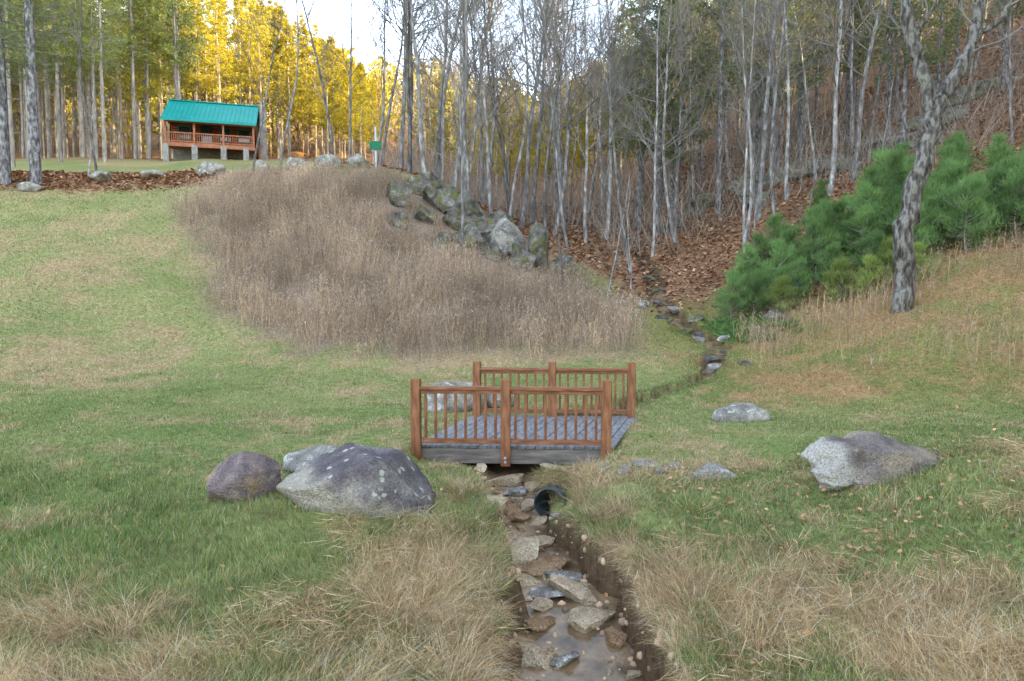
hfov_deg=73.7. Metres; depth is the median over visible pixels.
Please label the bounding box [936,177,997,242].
young pine
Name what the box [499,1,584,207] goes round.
bare tree
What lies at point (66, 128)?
pine tree
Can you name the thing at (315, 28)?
pine tree
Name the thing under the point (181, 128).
window
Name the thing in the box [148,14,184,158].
pine tree
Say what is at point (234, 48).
pine tree
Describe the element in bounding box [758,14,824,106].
bare tree
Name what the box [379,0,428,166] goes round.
bare tree
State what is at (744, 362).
creek rock
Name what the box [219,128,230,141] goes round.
window
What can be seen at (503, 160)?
bare tree
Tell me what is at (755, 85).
pine tree
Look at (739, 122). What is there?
pine tree
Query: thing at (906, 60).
pine tree
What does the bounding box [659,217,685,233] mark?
outcrop rock
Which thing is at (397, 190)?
ledge rock
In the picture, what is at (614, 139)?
pine tree
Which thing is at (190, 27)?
pine tree
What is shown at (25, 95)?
pine tree
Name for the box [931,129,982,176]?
young pine
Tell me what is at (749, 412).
rock
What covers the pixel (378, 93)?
pine tree
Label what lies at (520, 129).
bare tree
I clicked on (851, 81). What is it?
bare tree
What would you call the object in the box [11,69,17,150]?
pine tree
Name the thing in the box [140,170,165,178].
edging rock
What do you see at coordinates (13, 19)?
pine tree
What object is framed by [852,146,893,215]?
young pine
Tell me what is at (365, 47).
sky
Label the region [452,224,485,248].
ledge rock
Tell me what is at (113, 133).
pine tree
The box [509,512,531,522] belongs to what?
creek stone
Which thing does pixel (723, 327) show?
fern patch
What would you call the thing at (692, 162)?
bare tree
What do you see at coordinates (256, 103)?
pine tree
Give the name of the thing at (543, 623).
creek stone
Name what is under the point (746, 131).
bare tree
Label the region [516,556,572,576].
creek stone
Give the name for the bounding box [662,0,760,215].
pine tree
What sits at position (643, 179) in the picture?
pine tree
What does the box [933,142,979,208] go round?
young pine
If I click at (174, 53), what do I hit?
pine tree
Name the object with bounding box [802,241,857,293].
young pine
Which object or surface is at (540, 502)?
culvert pipe
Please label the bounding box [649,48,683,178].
pine tree
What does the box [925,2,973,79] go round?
pine tree
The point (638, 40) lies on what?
pine tree
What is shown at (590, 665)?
water
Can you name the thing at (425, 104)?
bare tree
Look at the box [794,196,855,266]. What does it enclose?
young pine
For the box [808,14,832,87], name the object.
pine tree
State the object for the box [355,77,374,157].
pine tree
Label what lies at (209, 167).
edging rock
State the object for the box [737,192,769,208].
outcrop rock
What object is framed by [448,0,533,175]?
bare tree
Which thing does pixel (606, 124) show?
pine tree
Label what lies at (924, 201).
young pine
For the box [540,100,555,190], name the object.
pine tree
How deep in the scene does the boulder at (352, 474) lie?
7.33 m
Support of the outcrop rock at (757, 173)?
on the ground at (604, 580)
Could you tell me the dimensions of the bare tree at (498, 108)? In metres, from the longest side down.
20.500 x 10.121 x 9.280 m
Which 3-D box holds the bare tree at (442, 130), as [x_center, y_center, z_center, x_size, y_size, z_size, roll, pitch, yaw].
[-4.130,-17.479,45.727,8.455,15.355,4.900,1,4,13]
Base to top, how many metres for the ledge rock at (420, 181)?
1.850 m
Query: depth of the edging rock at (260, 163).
40.65 m
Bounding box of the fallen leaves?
[0,2,1023,680]
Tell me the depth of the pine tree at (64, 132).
81.20 m
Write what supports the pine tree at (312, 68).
on the ground at (604, 580)
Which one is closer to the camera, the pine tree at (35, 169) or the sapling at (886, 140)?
the sapling at (886, 140)
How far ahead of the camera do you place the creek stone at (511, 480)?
9.78 m
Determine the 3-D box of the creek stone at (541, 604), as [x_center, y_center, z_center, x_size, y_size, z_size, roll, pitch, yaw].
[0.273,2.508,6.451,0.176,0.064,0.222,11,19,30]
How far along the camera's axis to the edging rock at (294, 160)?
40.37 m
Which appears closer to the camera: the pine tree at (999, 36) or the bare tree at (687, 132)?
the pine tree at (999, 36)
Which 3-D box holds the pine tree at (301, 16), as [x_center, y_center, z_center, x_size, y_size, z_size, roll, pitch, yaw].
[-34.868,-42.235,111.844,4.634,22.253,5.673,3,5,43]
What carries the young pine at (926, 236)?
on the ground at (604, 580)
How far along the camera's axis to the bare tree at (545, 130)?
76.71 m
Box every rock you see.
[16,182,43,191]
[89,170,111,181]
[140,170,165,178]
[196,162,225,174]
[256,160,270,171]
[282,445,338,472]
[286,157,308,169]
[315,154,340,167]
[346,153,368,167]
[386,181,411,206]
[392,211,409,228]
[402,171,440,195]
[414,204,438,224]
[422,180,460,213]
[427,381,488,411]
[434,231,451,249]
[441,191,484,230]
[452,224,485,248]
[466,210,515,239]
[481,243,505,263]
[484,215,527,255]
[487,394,513,407]
[508,242,536,271]
[528,222,548,268]
[548,254,577,274]
[617,464,632,473]
[631,459,658,467]
[635,300,650,307]
[642,275,655,281]
[649,288,664,292]
[649,299,664,306]
[653,467,665,473]
[654,314,667,318]
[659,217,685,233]
[666,462,681,468]
[667,306,680,313]
[681,193,714,214]
[682,328,692,333]
[686,314,703,321]
[690,463,737,480]
[693,336,704,342]
[694,332,703,336]
[702,354,722,362]
[706,363,720,371]
[710,403,771,421]
[717,335,729,341]
[719,349,730,354]
[726,175,781,197]
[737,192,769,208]
[738,170,767,179]
[738,360,750,365]
[762,308,789,320]
[764,153,853,180]
[824,161,866,175]
[845,132,916,156]
[906,105,971,133]
[910,135,944,148]
[947,76,1021,105]
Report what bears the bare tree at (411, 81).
on the ground at (604, 580)
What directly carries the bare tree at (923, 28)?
on the ground at (604, 580)
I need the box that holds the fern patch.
[697,312,805,342]
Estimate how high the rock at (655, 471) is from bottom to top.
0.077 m
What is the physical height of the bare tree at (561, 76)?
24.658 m
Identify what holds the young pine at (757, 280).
on the ground at (604, 580)
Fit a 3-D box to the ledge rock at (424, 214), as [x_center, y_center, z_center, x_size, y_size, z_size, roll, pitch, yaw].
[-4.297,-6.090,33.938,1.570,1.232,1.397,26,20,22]
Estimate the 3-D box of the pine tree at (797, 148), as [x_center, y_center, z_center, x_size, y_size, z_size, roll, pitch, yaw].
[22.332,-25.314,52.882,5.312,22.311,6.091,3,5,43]
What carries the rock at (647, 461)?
on the ground at (604, 580)
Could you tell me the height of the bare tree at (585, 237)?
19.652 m
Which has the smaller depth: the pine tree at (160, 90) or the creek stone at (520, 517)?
the creek stone at (520, 517)
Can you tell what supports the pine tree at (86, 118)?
on the ground at (604, 580)
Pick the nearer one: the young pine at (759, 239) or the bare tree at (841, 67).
the young pine at (759, 239)
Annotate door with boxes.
[200,125,211,143]
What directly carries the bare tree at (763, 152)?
on the ground at (604, 580)
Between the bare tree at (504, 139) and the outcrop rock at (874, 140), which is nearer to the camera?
the outcrop rock at (874, 140)
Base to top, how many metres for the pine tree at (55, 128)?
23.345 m
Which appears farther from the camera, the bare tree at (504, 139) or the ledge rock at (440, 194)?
the bare tree at (504, 139)
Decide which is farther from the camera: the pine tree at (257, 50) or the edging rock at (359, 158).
the pine tree at (257, 50)
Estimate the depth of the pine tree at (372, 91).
76.70 m
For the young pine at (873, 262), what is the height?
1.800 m
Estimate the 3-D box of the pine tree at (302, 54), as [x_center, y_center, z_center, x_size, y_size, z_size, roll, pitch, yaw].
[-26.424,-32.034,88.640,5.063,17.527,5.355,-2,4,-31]
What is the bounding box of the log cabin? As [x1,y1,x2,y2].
[160,99,266,161]
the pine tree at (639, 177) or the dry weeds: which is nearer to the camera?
the dry weeds
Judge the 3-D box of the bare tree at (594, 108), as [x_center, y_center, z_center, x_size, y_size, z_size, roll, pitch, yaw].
[7.093,-19.868,58.982,8.706,19.231,9.494,0,1,-23]
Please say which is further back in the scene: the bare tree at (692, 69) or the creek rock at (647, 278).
the bare tree at (692, 69)
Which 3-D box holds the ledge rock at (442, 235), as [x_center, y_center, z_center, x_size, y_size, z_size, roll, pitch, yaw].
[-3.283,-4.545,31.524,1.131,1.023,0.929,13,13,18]
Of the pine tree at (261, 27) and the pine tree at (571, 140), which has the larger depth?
the pine tree at (571, 140)
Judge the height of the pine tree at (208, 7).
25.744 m
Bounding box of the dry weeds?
[149,156,703,364]
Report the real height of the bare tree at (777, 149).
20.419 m
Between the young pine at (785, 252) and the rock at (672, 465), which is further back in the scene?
the young pine at (785, 252)
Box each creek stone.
[476,463,486,471]
[486,473,523,486]
[486,494,507,508]
[504,503,521,515]
[507,486,528,495]
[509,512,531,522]
[509,641,557,669]
[510,536,539,566]
[512,497,523,502]
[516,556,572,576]
[520,572,540,586]
[521,499,533,511]
[523,594,532,601]
[524,616,556,631]
[525,481,540,490]
[528,586,564,598]
[530,597,552,611]
[532,516,546,525]
[539,537,554,546]
[540,463,557,469]
[543,570,582,580]
[546,573,597,605]
[549,652,579,668]
[567,606,616,633]
[605,626,627,647]
[626,670,641,679]
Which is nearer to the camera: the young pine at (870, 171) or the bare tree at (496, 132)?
the young pine at (870, 171)
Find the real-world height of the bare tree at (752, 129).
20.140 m
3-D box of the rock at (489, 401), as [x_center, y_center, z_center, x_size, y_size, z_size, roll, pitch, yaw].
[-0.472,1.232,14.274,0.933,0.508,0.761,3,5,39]
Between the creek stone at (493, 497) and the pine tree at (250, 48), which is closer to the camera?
the creek stone at (493, 497)
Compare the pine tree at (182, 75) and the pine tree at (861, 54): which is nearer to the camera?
the pine tree at (861, 54)
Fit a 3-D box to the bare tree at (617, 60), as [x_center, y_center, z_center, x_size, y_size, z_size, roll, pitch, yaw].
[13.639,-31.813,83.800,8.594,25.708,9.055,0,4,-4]
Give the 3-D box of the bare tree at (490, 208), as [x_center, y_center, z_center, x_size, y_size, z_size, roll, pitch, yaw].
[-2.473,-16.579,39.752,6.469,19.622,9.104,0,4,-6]
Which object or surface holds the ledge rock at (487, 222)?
on the ground at (604, 580)
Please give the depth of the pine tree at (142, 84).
85.39 m
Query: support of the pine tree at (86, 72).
on the ground at (604, 580)
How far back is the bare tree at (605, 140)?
65.88 m
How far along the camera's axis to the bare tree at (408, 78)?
41.50 m
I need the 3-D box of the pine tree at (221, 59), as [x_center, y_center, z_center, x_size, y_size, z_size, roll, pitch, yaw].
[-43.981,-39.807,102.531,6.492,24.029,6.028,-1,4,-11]
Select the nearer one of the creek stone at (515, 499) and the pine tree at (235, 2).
the creek stone at (515, 499)
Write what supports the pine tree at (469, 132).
on the ground at (604, 580)
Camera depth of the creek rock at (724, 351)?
21.05 m
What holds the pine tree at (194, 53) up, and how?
on the ground at (604, 580)
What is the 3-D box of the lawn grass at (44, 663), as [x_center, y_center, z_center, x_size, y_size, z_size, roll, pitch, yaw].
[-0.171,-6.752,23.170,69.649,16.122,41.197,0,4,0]
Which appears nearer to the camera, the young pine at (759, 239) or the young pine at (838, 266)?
the young pine at (838, 266)
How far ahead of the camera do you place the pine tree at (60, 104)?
103.61 m
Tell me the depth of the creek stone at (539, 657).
5.66 m
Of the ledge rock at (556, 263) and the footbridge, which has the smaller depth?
the footbridge
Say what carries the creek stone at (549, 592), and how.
in the water
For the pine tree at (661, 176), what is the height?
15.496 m
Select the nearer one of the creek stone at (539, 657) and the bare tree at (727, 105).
the creek stone at (539, 657)
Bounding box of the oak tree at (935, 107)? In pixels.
[861,0,1023,313]
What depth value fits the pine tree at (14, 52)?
40.19 m
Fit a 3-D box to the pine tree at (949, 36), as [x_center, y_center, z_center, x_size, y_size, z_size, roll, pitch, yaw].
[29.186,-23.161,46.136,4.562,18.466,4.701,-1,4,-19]
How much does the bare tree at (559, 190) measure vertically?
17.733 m
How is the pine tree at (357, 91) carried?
on the ground at (604, 580)
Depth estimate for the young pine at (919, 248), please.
21.65 m
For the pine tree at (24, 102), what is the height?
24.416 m
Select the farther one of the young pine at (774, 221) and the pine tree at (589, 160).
the pine tree at (589, 160)
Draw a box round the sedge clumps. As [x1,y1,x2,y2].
[58,426,1023,680]
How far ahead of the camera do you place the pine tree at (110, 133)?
101.50 m
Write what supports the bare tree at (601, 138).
on the ground at (604, 580)
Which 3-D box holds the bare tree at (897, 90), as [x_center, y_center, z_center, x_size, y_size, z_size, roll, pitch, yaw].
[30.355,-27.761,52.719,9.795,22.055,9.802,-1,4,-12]
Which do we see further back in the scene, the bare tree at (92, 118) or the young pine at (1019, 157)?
the bare tree at (92, 118)
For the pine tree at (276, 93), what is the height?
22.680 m
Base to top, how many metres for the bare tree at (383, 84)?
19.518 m
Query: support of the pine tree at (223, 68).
on the ground at (604, 580)
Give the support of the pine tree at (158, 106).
on the ground at (604, 580)
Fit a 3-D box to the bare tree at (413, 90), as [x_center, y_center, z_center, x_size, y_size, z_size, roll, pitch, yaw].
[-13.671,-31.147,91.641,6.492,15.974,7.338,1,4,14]
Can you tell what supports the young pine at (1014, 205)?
on the ground at (604, 580)
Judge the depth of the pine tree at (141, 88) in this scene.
65.62 m
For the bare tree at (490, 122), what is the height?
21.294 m
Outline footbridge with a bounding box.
[410,361,636,466]
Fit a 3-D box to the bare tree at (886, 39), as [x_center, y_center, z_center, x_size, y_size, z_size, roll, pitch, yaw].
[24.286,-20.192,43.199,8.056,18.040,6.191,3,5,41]
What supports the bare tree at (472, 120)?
on the ground at (604, 580)
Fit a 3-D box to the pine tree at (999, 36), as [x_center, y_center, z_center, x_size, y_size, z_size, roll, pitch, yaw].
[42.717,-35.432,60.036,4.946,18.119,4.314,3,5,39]
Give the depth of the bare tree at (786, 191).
37.76 m
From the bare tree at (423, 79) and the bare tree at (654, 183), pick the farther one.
the bare tree at (423, 79)
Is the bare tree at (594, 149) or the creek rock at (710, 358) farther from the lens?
the bare tree at (594, 149)
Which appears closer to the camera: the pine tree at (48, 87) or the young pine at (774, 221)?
the young pine at (774, 221)
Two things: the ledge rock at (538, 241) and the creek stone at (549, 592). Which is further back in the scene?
the ledge rock at (538, 241)
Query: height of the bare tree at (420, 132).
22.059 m
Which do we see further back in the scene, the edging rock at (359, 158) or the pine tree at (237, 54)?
the pine tree at (237, 54)
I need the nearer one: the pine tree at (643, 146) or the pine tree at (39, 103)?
the pine tree at (643, 146)
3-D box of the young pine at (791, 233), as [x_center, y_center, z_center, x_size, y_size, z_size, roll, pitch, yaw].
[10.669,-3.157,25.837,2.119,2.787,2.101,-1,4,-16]
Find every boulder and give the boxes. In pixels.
[206,451,280,502]
[276,442,435,518]
[800,430,940,491]
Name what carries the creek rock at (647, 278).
on the ground at (604, 580)
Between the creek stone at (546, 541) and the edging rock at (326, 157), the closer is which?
the creek stone at (546, 541)
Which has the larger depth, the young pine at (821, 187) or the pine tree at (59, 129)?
the pine tree at (59, 129)
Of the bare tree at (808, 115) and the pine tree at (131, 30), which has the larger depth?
the pine tree at (131, 30)
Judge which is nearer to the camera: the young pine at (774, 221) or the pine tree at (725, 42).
the young pine at (774, 221)
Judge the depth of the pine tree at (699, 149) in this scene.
53.35 m
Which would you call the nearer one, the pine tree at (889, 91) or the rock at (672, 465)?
the rock at (672, 465)
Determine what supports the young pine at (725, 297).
on the ground at (604, 580)
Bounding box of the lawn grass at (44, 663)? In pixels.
[0,107,1023,680]
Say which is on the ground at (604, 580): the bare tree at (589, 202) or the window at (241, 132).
the bare tree at (589, 202)
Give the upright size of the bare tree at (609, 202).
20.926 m
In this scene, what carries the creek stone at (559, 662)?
in the water
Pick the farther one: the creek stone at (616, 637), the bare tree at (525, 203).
the bare tree at (525, 203)
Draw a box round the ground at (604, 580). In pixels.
[0,0,1023,680]
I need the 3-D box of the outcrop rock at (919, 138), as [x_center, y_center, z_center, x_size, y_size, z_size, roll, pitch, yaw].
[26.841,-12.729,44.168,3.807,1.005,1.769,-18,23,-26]
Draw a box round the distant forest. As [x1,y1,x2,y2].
[11,1,886,184]
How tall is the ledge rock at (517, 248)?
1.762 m
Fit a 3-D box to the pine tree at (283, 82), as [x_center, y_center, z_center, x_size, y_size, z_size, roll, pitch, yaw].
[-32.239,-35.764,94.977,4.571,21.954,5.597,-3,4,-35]
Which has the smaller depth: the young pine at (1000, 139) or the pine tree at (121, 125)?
the young pine at (1000, 139)
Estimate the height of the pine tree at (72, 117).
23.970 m
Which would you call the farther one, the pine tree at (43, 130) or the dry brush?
the pine tree at (43, 130)
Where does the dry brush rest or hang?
on the ground at (604, 580)
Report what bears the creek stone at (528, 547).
on the creek pebbles
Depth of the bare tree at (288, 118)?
43.68 m
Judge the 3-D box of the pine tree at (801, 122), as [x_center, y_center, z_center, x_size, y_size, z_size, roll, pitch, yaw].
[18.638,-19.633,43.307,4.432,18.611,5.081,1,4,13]
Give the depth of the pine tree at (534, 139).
84.42 m
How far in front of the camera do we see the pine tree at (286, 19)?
83.92 m
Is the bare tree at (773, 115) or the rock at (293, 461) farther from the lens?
the bare tree at (773, 115)
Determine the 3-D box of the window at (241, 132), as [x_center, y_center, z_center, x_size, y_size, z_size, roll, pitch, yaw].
[-24.656,-18.782,62.829,1.060,1.210,0.080,-1,4,-17]
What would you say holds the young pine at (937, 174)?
on the ground at (604, 580)
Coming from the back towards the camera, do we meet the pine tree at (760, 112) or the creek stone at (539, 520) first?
the pine tree at (760, 112)
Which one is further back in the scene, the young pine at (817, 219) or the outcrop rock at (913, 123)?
the outcrop rock at (913, 123)
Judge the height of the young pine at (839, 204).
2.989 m
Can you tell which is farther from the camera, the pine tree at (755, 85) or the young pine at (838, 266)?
the pine tree at (755, 85)
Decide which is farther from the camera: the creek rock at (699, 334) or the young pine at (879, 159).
the young pine at (879, 159)
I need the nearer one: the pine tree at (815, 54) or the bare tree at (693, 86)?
the bare tree at (693, 86)
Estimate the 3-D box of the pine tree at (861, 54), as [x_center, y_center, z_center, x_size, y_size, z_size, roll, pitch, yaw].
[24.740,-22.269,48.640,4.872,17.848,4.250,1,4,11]
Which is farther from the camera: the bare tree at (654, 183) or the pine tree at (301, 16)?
the pine tree at (301, 16)
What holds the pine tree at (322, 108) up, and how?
on the ground at (604, 580)
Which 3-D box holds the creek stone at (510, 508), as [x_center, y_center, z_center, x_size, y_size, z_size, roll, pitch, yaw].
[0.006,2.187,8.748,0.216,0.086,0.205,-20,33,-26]
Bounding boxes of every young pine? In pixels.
[704,267,755,319]
[729,270,775,315]
[731,231,787,287]
[731,243,774,296]
[743,236,809,300]
[753,209,793,270]
[762,223,824,277]
[762,274,806,312]
[775,253,817,300]
[787,203,853,282]
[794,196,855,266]
[797,178,848,234]
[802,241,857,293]
[803,197,837,246]
[811,196,864,257]
[819,257,863,302]
[833,195,892,251]
[836,179,892,259]
[843,228,893,284]
[844,252,893,297]
[851,146,924,239]
[851,165,890,240]
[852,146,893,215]
[872,148,950,236]
[872,236,919,285]
[878,140,912,218]
[879,182,961,251]
[883,202,942,258]
[914,240,941,281]
[924,169,953,224]
[925,167,1007,250]
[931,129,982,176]
[932,133,977,176]
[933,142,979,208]
[935,158,977,234]
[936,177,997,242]
[938,157,980,221]
[955,153,1023,231]
[973,130,1016,190]
[978,142,1023,225]
[983,164,1023,238]
[990,144,1023,222]
[1013,131,1023,161]
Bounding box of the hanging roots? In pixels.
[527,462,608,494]
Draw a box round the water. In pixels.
[472,286,725,680]
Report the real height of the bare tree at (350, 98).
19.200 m
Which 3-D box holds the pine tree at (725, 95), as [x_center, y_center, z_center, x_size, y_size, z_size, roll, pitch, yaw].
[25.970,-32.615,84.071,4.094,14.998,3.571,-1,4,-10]
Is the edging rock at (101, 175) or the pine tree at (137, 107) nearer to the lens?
the edging rock at (101, 175)
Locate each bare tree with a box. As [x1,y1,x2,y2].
[37,0,141,170]
[67,25,130,175]
[221,0,336,170]
[240,0,331,168]
[249,0,388,154]
[292,0,436,165]
[342,0,479,173]
[361,0,431,166]
[361,0,540,257]
[369,0,507,177]
[373,0,454,160]
[373,0,470,166]
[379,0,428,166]
[382,0,475,174]
[384,0,455,168]
[390,45,467,148]
[392,0,510,180]
[393,0,493,172]
[398,62,434,136]
[401,0,549,187]
[401,13,469,172]
[409,27,439,170]
[412,0,520,212]
[413,0,537,193]
[415,0,529,204]
[416,6,495,155]
[423,0,486,191]
[426,1,500,170]
[431,21,474,131]
[437,27,486,186]
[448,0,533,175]
[448,0,550,217]
[450,0,592,228]
[458,0,569,204]
[467,46,500,194]
[467,46,521,188]
[469,23,522,198]
[471,0,620,228]
[473,0,542,169]
[473,59,526,196]
[476,47,515,176]
[478,41,535,208]
[482,0,600,246]
[488,0,597,216]
[492,0,635,229]
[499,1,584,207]
[502,0,607,223]
[503,76,536,194]
[504,0,591,215]
[512,52,564,200]
[516,0,671,234]
[517,0,675,242]
[525,63,562,144]
[527,0,681,273]
[527,2,582,197]
[529,22,591,190]
[544,0,670,239]
[548,0,646,221]
[549,2,611,224]
[556,5,637,215]
[560,56,594,172]
[566,14,625,206]
[570,0,627,211]
[579,0,719,242]
[581,65,625,182]
[585,90,630,207]
[586,0,757,257]
[590,97,608,179]
[593,0,655,181]
[593,0,712,228]
[603,1,645,188]
[612,0,763,231]
[614,16,667,197]
[615,0,734,207]
[621,0,761,214]
[626,2,661,125]
[632,0,728,193]
[640,0,716,168]
[685,58,714,160]
[688,1,759,180]
[693,0,798,247]
[697,0,829,250]
[698,0,808,194]
[702,0,813,171]
[706,0,822,220]
[711,0,819,174]
[711,0,834,199]
[726,0,857,179]
[732,0,820,215]
[753,0,866,195]
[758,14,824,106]
[778,0,846,159]
[778,18,815,124]
[780,2,836,145]
[789,0,899,181]
[789,23,813,138]
[797,1,835,145]
[805,1,872,116]
[810,0,881,147]
[820,0,903,143]
[826,7,844,93]
[835,18,881,117]
[836,0,952,160]
[862,0,970,55]
[887,0,945,120]
[939,0,1021,84]
[957,0,1023,145]
[972,0,989,71]
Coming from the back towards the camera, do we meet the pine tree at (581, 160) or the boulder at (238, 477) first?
the pine tree at (581, 160)
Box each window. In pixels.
[178,125,190,139]
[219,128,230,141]
[238,129,249,142]
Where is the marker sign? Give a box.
[369,126,380,167]
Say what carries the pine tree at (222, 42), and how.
on the ground at (604, 580)
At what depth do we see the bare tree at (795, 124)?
48.09 m
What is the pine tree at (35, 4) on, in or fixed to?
on the ground at (604, 580)
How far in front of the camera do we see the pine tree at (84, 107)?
102.70 m
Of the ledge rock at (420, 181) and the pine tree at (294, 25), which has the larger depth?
the pine tree at (294, 25)
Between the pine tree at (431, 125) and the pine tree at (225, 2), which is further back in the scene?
the pine tree at (431, 125)
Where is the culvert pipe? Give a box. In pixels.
[534,465,576,519]
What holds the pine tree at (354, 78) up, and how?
on the ground at (604, 580)
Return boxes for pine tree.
[0,0,77,185]
[0,0,114,183]
[1,0,60,129]
[1,0,85,140]
[2,0,47,157]
[2,0,47,167]
[2,8,34,41]
[3,0,51,117]
[3,0,62,162]
[10,0,95,161]
[10,16,43,157]
[10,52,22,119]
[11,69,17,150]
[11,70,21,152]
[15,0,69,157]
[22,10,64,147]
[35,0,104,156]
[37,4,68,157]
[38,0,67,157]
[38,0,81,157]
[39,5,53,157]
[39,24,74,157]
[41,0,116,159]
[43,0,74,157]
[43,0,106,156]
[43,65,76,147]
[50,0,132,162]
[52,3,106,156]
[52,46,78,156]
[59,4,103,156]
[65,0,112,156]
[68,16,105,156]
[69,15,106,155]
[69,69,98,156]
[73,74,86,149]
[92,0,164,158]
[93,1,107,148]
[94,13,136,135]
[95,0,130,158]
[96,0,126,158]
[96,0,134,158]
[96,9,114,156]
[97,21,124,158]
[106,0,157,158]
[106,0,184,158]
[113,0,173,157]
[115,0,157,158]
[121,2,129,151]
[122,5,164,157]
[133,0,215,99]
[137,0,205,123]
[141,1,172,158]
[142,18,172,158]
[147,0,193,158]
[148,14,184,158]
[151,93,158,149]
[153,0,192,158]
[155,0,206,98]
[160,1,204,76]
[160,4,194,99]
[179,0,215,100]
[179,0,215,100]
[180,0,230,101]
[184,1,206,100]
[194,0,240,102]
[199,0,236,101]
[199,0,242,102]
[208,3,236,102]
[209,0,245,103]
[212,1,234,102]
[219,1,250,101]
[223,0,252,103]
[228,0,268,104]
[229,7,238,87]
[232,3,248,104]
[235,5,256,104]
[236,10,268,105]
[240,5,275,105]
[242,0,283,104]
[242,6,283,158]
[250,0,260,155]
[251,14,280,109]
[254,6,300,157]
[264,1,292,157]
[265,5,275,151]
[267,0,274,148]
[267,4,293,157]
[267,22,314,156]
[275,13,303,156]
[277,22,298,152]
[291,24,319,156]
[292,21,300,149]
[294,13,306,148]
[298,36,325,156]
[301,43,345,153]
[304,38,331,154]
[305,23,320,156]
[309,40,344,146]
[312,38,322,154]
[316,35,348,154]
[330,47,347,157]
[332,59,370,148]
[334,52,347,157]
[336,57,361,156]
[337,53,348,157]
[340,62,368,155]
[345,62,377,154]
[346,62,376,151]
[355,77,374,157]
[362,78,386,162]
[373,85,394,155]
[417,81,437,162]
[425,73,454,157]
[453,99,478,181]
[475,86,506,193]
[489,103,519,201]
[510,110,541,200]
[513,118,535,164]
[525,120,545,193]
[532,86,565,204]
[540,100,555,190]
[562,105,578,188]
[564,85,593,196]
[569,105,593,190]
[594,36,618,157]
[595,5,640,190]
[600,0,684,230]
[601,71,623,171]
[603,80,635,173]
[608,0,702,235]
[618,28,661,202]
[621,0,651,161]
[629,0,655,118]
[637,0,715,194]
[643,12,684,206]
[646,0,702,211]
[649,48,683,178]
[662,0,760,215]
[663,0,702,177]
[681,2,713,164]
[683,0,726,188]
[685,1,716,154]
[685,67,710,158]
[693,23,715,120]
[701,0,742,140]
[702,38,724,140]
[703,1,735,142]
[712,21,736,131]
[713,6,747,134]
[715,2,754,148]
[718,0,791,159]
[720,0,821,182]
[724,3,797,169]
[731,9,744,121]
[741,20,783,151]
[754,7,799,146]
[777,0,840,160]
[779,3,805,133]
[781,0,833,155]
[784,5,829,114]
[805,0,847,136]
[805,11,833,105]
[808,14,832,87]
[813,0,884,144]
[825,1,887,114]
[828,0,892,148]
[829,12,870,97]
[843,12,879,112]
[858,0,924,135]
[858,0,954,144]
[866,0,898,83]
[899,0,985,91]
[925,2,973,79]
[929,0,974,87]
[981,0,1023,90]
[997,6,1001,38]
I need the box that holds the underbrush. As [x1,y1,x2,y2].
[352,0,1023,261]
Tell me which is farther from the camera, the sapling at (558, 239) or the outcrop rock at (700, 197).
the outcrop rock at (700, 197)
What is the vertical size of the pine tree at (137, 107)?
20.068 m
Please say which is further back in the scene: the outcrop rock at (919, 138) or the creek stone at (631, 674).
the outcrop rock at (919, 138)
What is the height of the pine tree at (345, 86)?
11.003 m
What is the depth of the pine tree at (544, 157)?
68.87 m
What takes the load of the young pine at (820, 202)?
on the ground at (604, 580)
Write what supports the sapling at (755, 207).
on the ground at (604, 580)
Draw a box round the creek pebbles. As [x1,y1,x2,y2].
[455,461,686,680]
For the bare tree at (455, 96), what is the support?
on the ground at (604, 580)
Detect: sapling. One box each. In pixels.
[544,131,572,287]
[594,177,638,296]
[609,173,644,288]
[740,146,787,254]
[784,98,839,236]
[842,78,903,174]
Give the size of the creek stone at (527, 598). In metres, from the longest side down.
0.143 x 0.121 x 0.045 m
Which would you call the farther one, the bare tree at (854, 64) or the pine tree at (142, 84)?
the pine tree at (142, 84)
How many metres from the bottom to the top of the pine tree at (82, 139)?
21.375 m
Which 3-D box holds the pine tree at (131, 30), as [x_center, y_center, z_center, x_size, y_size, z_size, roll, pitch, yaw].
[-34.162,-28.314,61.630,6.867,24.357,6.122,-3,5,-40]
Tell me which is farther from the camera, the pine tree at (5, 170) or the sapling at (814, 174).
the pine tree at (5, 170)
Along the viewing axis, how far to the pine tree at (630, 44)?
90.52 m
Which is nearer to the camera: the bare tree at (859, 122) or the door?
the bare tree at (859, 122)
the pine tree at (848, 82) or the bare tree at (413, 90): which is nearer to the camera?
the pine tree at (848, 82)
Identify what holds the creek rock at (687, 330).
on the ground at (604, 580)
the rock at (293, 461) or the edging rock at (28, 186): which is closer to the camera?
the rock at (293, 461)
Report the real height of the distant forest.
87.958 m
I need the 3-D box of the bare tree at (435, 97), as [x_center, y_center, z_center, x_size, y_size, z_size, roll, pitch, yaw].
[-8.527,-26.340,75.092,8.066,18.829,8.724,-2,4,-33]
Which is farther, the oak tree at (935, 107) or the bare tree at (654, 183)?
the bare tree at (654, 183)
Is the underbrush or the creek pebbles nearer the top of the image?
the underbrush
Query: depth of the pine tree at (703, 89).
75.17 m
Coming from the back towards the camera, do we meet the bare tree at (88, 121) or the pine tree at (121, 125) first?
the pine tree at (121, 125)
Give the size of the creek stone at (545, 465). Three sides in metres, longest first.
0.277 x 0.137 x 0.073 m
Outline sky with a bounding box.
[95,0,709,115]
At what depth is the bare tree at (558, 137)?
48.29 m
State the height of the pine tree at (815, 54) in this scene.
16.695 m
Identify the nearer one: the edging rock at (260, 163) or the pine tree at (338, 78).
the edging rock at (260, 163)
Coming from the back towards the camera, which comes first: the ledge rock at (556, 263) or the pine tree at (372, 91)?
the pine tree at (372, 91)
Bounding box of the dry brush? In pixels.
[729,218,1023,382]

